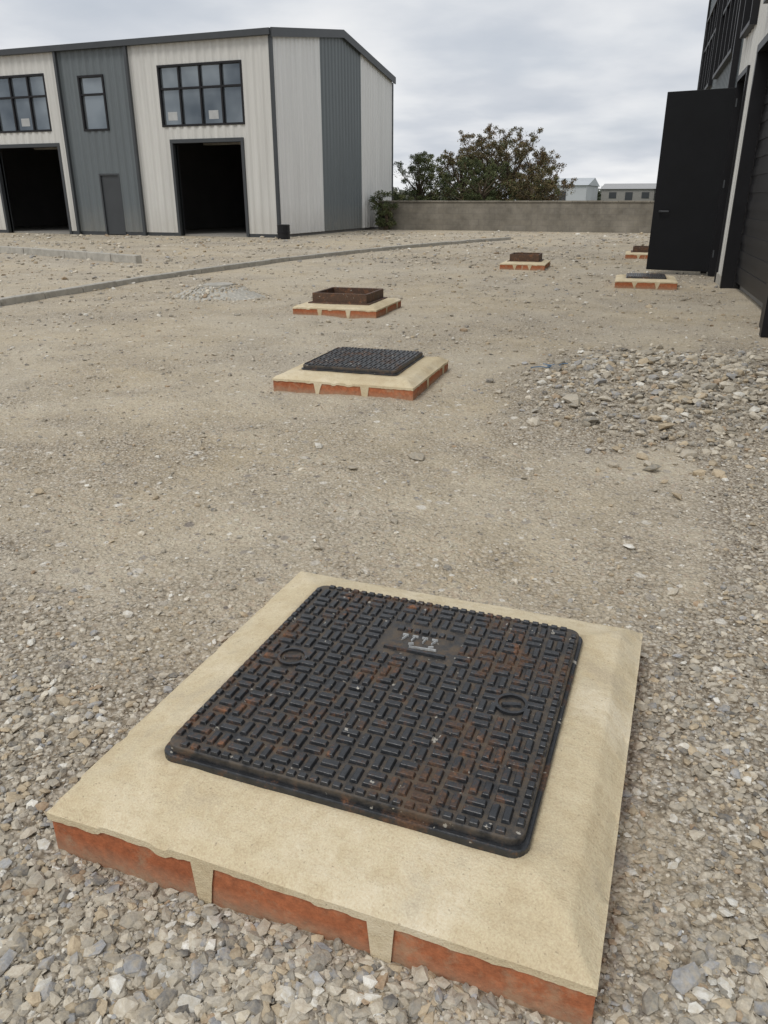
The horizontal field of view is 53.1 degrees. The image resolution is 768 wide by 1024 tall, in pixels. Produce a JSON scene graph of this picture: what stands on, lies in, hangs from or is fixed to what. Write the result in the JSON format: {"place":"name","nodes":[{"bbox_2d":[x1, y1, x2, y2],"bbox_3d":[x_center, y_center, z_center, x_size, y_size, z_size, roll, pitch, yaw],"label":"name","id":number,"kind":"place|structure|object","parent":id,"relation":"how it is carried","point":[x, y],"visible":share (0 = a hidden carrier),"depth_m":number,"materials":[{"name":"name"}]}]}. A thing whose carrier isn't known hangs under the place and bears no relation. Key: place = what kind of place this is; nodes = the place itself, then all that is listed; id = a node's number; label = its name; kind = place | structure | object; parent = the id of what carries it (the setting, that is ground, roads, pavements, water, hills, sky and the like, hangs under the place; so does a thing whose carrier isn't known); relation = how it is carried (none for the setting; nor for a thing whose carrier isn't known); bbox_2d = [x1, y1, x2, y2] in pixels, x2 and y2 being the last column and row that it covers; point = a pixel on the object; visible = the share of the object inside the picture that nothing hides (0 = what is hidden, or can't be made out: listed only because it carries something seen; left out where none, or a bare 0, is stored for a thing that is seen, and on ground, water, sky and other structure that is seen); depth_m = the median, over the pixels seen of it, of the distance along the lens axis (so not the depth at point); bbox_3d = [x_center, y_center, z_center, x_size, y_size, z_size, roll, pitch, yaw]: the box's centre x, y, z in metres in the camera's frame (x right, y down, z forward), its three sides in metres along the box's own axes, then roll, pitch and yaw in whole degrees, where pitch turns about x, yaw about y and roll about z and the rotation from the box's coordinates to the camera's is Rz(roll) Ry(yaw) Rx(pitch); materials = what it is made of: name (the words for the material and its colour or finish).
{"place":"outdoors","nodes":[
{"label":"outdoors","id":0,"kind":"place"},
{"bbox_2d":[14,225,246,236],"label":"floor","id":1,"kind":"structure","parent":0,"point":[237,231],"depth_m":31.31,"materials":[{"name":"concrete"}]},
{"bbox_2d":[34,142,240,149],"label":"interior items","id":2,"kind":"object","parent":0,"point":[225,143],"visible":0.06,"depth_m":28.44,"materials":[{"name":"concrete"}]},
{"bbox_2d":[0,0,708,200],"label":"sky","id":3,"kind":"structure","parent":0,"point":[597,76],"materials":[{"name":"grey"}]},
{"bbox_2d":[0,229,767,1023],"bbox_3d":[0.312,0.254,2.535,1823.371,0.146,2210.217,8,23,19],"label":"ground","id":4,"kind":"structure","parent":0,"point":[116,413],"depth_m":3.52,"materials":[{"name":"grey gravel"}]},
{"bbox_2d":[0,246,141,263],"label":"kerb","id":5,"kind":"structure","parent":4,"relation":"on","point":[113,257],"depth_m":17.16,"materials":[{"name":"concrete"}]},
{"bbox_2d":[0,142,377,236],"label":"walls","id":6,"kind":"structure","parent":4,"relation":"on","point":[211,177],"depth_m":35.18,"materials":[{"name":"black"}]},
{"bbox_2d":[0,27,393,237],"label":"trims and gutter","id":7,"kind":"object","parent":4,"relation":"on","point":[123,43],"visible":0.81,"depth_m":26.82,"materials":[{"name":"grey metal"}]},
{"bbox_2d":[0,52,76,230],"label":"front cladding","id":8,"kind":"structure","parent":7,"relation":"attached to","point":[36,63],"depth_m":27.89,"materials":[{"name":"beige metal"}]},
{"bbox_2d":[0,73,51,132],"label":"window frame","id":9,"kind":"object","parent":8,"relation":"attached to","point":[12,98],"visible":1,"depth_m":28.07,"materials":[{"name":"black metal"}]},
{"bbox_2d":[0,76,49,130],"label":"window glass","id":10,"kind":"object","parent":9,"relation":"in","point":[22,105],"visible":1,"depth_m":28.20,"materials":[{"name":"grey glass"}]},
{"bbox_2d":[21,118,29,126],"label":"window stickers","id":11,"kind":"object","parent":10,"relation":"attached to","point":[25,122],"depth_m":28.45,"materials":[{"name":"white paper"}]},
{"bbox_2d":[101,175,124,234],"bbox_3d":[-9.961,-11.311,28.348,0.780,2.020,0.050,8,23,19],"label":"personnel door","id":12,"kind":"structure","parent":7,"relation":"attached to","point":[112,201],"depth_m":28.33,"materials":[{"name":"grey metal"}]},
{"bbox_2d":[56,35,276,233],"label":"front cladding","id":13,"kind":"structure","parent":7,"relation":"attached to","point":[154,136],"depth_m":26.63,"materials":[{"name":"beige metal"}]},
{"bbox_2d":[77,74,109,130],"bbox_3d":[-10.245,-14.447,27.179,1.100,1.750,0.150,8,23,19],"label":"window frame","id":14,"kind":"object","parent":13,"relation":"attached to","point":[81,95],"visible":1,"depth_m":27.11,"materials":[{"name":"black metal"}]},
{"bbox_2d":[80,77,106,128],"bbox_3d":[-10.233,-14.459,27.209,1.040,1.690,0.020,8,23,19],"label":"window glass","id":15,"kind":"object","parent":14,"relation":"in","point":[94,109],"visible":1,"depth_m":27.22,"materials":[{"name":"glass"}]},
{"bbox_2d":[156,60,244,126],"bbox_3d":[-6.105,-13.947,25.695,3.250,1.860,0.150,8,23,19],"label":"window frame","id":16,"kind":"object","parent":13,"relation":"attached to","point":[199,87],"visible":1,"depth_m":25.64,"materials":[{"name":"black metal"}]},
{"bbox_2d":[160,63,242,124],"bbox_3d":[-6.093,-13.959,25.725,3.190,1.800,0.020,8,23,19],"label":"window glass","id":17,"kind":"object","parent":16,"relation":"in","point":[211,96],"visible":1,"depth_m":25.69,"materials":[{"name":"glass"}]},
{"bbox_2d":[168,110,218,120],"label":"window stickers","id":18,"kind":"object","parent":17,"relation":"attached to","point":[213,114],"depth_m":25.89,"materials":[{"name":"white paper"}]},
{"bbox_2d":[166,282,271,301],"bbox_3d":[-2.224,-2.997,10.417,1.392,0.194,1.422,8,23,19],"label":"gravel mound","id":19,"kind":"object","parent":4,"relation":"on","point":[219,291],"visible":0.99,"depth_m":10.13,"materials":[{"name":"grey gravel"}]},
{"bbox_2d":[0,237,510,305],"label":"kerb","id":20,"kind":"structure","parent":4,"relation":"on","point":[21,298],"depth_m":13.47,"materials":[{"name":"concrete"}]},
{"bbox_2d":[277,224,289,238],"bbox_3d":[-3.344,-9.334,25.607,0.450,0.460,0.450,8,23,19],"label":"storage drum","id":21,"kind":"object","parent":4,"relation":"on","point":[283,231],"visible":0.99,"depth_m":25.46,"materials":[{"name":"black plastic"}]},
{"bbox_2d":[272,37,324,233],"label":"gable cladding","id":22,"kind":"structure","parent":4,"relation":"on","point":[298,100],"depth_m":26.82,"materials":[{"name":"beige metal"}]},
{"bbox_2d":[319,37,361,230],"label":"gable cladding","id":23,"kind":"structure","parent":4,"relation":"on","point":[340,69],"depth_m":29.89,"materials":[{"name":"grey metal"}]},
{"bbox_2d":[46,571,642,1023],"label":"manhole cover","id":24,"kind":"object","parent":4,"relation":"on","point":[410,779],"visible":1,"depth_m":1.51,"materials":[{"name":"black metal"}]},
{"bbox_2d":[292,287,400,318],"bbox_3d":[-0.417,-2.476,9.110,1.006,0.290,1.045,6,23,15],"label":"manhole cover","id":25,"kind":"object","parent":4,"relation":"on","point":[347,302],"visible":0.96,"depth_m":8.77,"materials":[{"name":"beige concrete"}]},
{"bbox_2d":[0,453,705,994],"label":"loose stones","id":26,"kind":"object","parent":4,"relation":"on","point":[684,979],"visible":0.99,"depth_m":1.35,"materials":[{"name":"grey stone"}]},
{"bbox_2d":[272,347,448,400],"bbox_3d":[-0.136,-1.011,5.587,1.005,0.229,1.005,7,23,16],"label":"manhole cover","id":27,"kind":"object","parent":4,"relation":"on","point":[398,374],"visible":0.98,"depth_m":5.25,"materials":[{"name":"beige concrete"}]},
{"bbox_2d":[361,54,391,227],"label":"gable cladding","id":28,"kind":"structure","parent":4,"relation":"on","point":[376,118],"depth_m":33.04,"materials":[{"name":"beige metal"}]},
{"bbox_2d":[369,190,405,229],"bbox_3d":[0.024,-12.956,33.104,1.407,1.745,1.540,-11,25,-26],"label":"bush","id":29,"kind":"object","parent":4,"relation":"on","point":[385,223],"visible":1,"depth_m":33.04,"materials":[{"name":"green plant"}]},
{"bbox_2d":[393,150,457,200],"bbox_3d":[1.931,-15.642,37.412,3.456,3.470,3.086,-1,22,-2],"label":"tree","id":30,"kind":"object","parent":4,"relation":"on","point":[423,160],"visible":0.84,"depth_m":36.77,"materials":[{"name":"green plant"}]},
{"bbox_2d":[429,146,498,200],"bbox_3d":[3.980,-16.489,39.089,3.520,3.777,3.457,8,23,19],"label":"tree","id":31,"kind":"object","parent":4,"relation":"on","point":[450,162],"visible":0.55,"depth_m":38.47,"materials":[{"name":"green plant"}]},
{"bbox_2d":[443,156,521,200],"bbox_3d":[4.522,-15.495,37.266,3.402,3.309,3.809,20,30,41],"label":"tree","id":32,"kind":"object","parent":4,"relation":"on","point":[481,192],"visible":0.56,"depth_m":37.20,"materials":[{"name":"green plant"}]},
{"bbox_2d":[452,123,524,200],"bbox_3d":[5.447,-17.859,40.861,3.991,4.979,4.471,8,23,19],"label":"tree","id":33,"kind":"object","parent":4,"relation":"on","point":[487,130],"visible":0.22,"depth_m":39.84,"materials":[{"name":"green plant"}]},
{"bbox_2d":[393,187,601,200],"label":"distant tree line","id":34,"kind":"object","parent":4,"relation":"on","point":[395,189],"visible":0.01,"depth_m":195.31,"materials":[{"name":"green plant"}]},
{"bbox_2d":[469,126,557,200],"bbox_3d":[6.196,-16.896,38.905,4.206,4.668,4.550,-2,22,-6],"label":"tree","id":35,"kind":"object","parent":4,"relation":"on","point":[499,151],"visible":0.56,"depth_m":38.15,"materials":[{"name":"green plant"}]},
{"bbox_2d":[378,202,653,232],"bbox_3d":[12.470,-11.247,29.703,27.100,1.320,0.220,8,23,19],"label":"blockwork","id":36,"kind":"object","parent":4,"relation":"on","point":[611,217],"visible":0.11,"depth_m":31.85,"materials":[{"name":"grey concrete"}]},
{"bbox_2d":[378,200,653,202],"bbox_3d":[12.418,-11.901,29.458,26.990,0.078,0.300,8,23,19],"label":"coping","id":37,"kind":"object","parent":36,"relation":"on","point":[628,201],"visible":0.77,"depth_m":31.65,"materials":[{"name":"grey concrete"}]},
{"bbox_2d":[500,252,549,270],"bbox_3d":[2.751,-4.848,14.908,0.846,0.320,1.106,6,23,15],"label":"manhole cover","id":38,"kind":"object","parent":4,"relation":"on","point":[524,261],"visible":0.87,"depth_m":14.55,"materials":[{"name":"beige brick"}]},
{"bbox_2d":[501,164,561,200],"bbox_3d":[6.851,-14.855,36.288,2.649,2.860,2.634,-5,23,-12],"label":"tree","id":39,"kind":"object","parent":4,"relation":"on","point":[533,195],"visible":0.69,"depth_m":35.80,"materials":[{"name":"green plant"}]},
{"bbox_2d":[501,139,576,200],"bbox_3d":[7.825,-16.296,38.194,3.428,4.092,3.695,-7,23,-17],"label":"tree","id":40,"kind":"object","parent":4,"relation":"on","point":[541,158],"visible":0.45,"depth_m":37.53,"materials":[{"name":"green plant"}]},
{"bbox_2d":[533,178,599,200],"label":"distant warehouse","id":41,"kind":"structure","parent":4,"relation":"on","point":[585,189],"depth_m":137.20,"materials":[{"name":"white metal"}]},
{"bbox_2d":[546,191,565,200],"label":"doors and windows","id":42,"kind":"structure","parent":41,"relation":"in","point":[564,198],"depth_m":137.15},
{"bbox_2d":[600,183,655,202],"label":"distant warehouse","id":43,"kind":"structure","parent":4,"relation":"on","point":[632,191],"depth_m":151.67,"materials":[{"name":"beige metal"}]},
{"bbox_2d":[609,192,648,199],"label":"doors and windows","id":44,"kind":"structure","parent":43,"relation":"in","point":[628,195],"depth_m":151.19,"materials":[{"name":"grey glass"}]},
{"bbox_2d":[494,344,767,499],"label":"stone heap","id":45,"kind":"object","parent":4,"relation":"on","point":[705,392],"visible":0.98,"depth_m":4.85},
{"bbox_2d":[625,246,648,258],"bbox_3d":[5.929,-5.875,17.464,0.846,0.300,1.005,6,23,15],"label":"manhole cover","id":46,"kind":"object","parent":4,"relation":"on","point":[639,252],"visible":0.52,"depth_m":17.15,"materials":[{"name":"beige concrete"}]},
{"bbox_2d":[614,273,677,289],"bbox_3d":[4.014,-3.534,11.812,0.885,0.216,1.006,6,23,15],"label":"manhole cover","id":47,"kind":"object","parent":4,"relation":"on","point":[659,281],"visible":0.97,"depth_m":11.43,"materials":[{"name":"beige concrete"}]},
{"bbox_2d":[706,272,720,286],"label":"plinth","id":48,"kind":"structure","parent":4,"relation":"on","point":[718,279],"depth_m":11.96,"materials":[{"name":"concrete"}]},
{"bbox_2d":[697,0,767,336],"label":"trims and gutter","id":49,"kind":"object","parent":4,"relation":"on","point":[749,148],"visible":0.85,"depth_m":11.22,"materials":[{"name":"black metal"}]},
{"bbox_2d":[646,88,737,271],"bbox_3d":[5.187,-5.562,13.028,1.111,2.820,0.135,12,25,27],"label":"door leaf","id":50,"kind":"object","parent":49,"relation":"attached to","point":[696,130],"visible":1,"depth_m":13.00,"materials":[{"name":"black paint"}]},
{"bbox_2d":[709,0,767,274],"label":"facade cladding","id":51,"kind":"structure","parent":49,"relation":"attached to","point":[755,37],"depth_m":11.42,"materials":[{"name":"beige metal"}]},
{"bbox_2d":[698,0,722,89],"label":"window frame","id":52,"kind":"object","parent":51,"relation":"attached to","point":[710,48],"visible":0.62,"depth_m":17.88,"materials":[{"name":"grey metal"}]},
{"bbox_2d":[712,0,739,79],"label":"window frame","id":53,"kind":"object","parent":51,"relation":"attached to","point":[727,32],"visible":0.73,"depth_m":14.52,"materials":[{"name":"grey metal"}]},
{"bbox_2d":[740,0,760,38],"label":"window frame","id":54,"kind":"object","parent":51,"relation":"attached to","point":[750,15],"visible":0.5,"depth_m":11.42,"materials":[{"name":"grey metal"}]},
{"bbox_2d":[733,78,767,288],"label":"walls","id":55,"kind":"structure","parent":4,"relation":"on","point":[736,287],"depth_m":10.90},
{"bbox_2d":[735,81,767,302],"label":"roller shutter","id":56,"kind":"object","parent":55,"relation":"attached to","point":[752,272],"visible":1,"depth_m":10.06,"materials":[{"name":"black metal"}]},
{"bbox_2d":[739,286,762,306],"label":"floor","id":57,"kind":"structure","parent":0,"point":[751,296],"depth_m":10.29,"materials":[{"name":"concrete"}]},
{"bbox_3d":[-14.123,-19.293,33.223,26.900,0.940,11.440,8,23,19],"label":"roof","id":58,"kind":"object","parent":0,"visible":0},
{"bbox_2d":[270,27,395,83],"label":"verge trim","id":59,"kind":"structure","parent":58,"relation":"attached to","point":[314,32],"depth_m":27.69,"materials":[{"name":"grey metal"}]}
]}

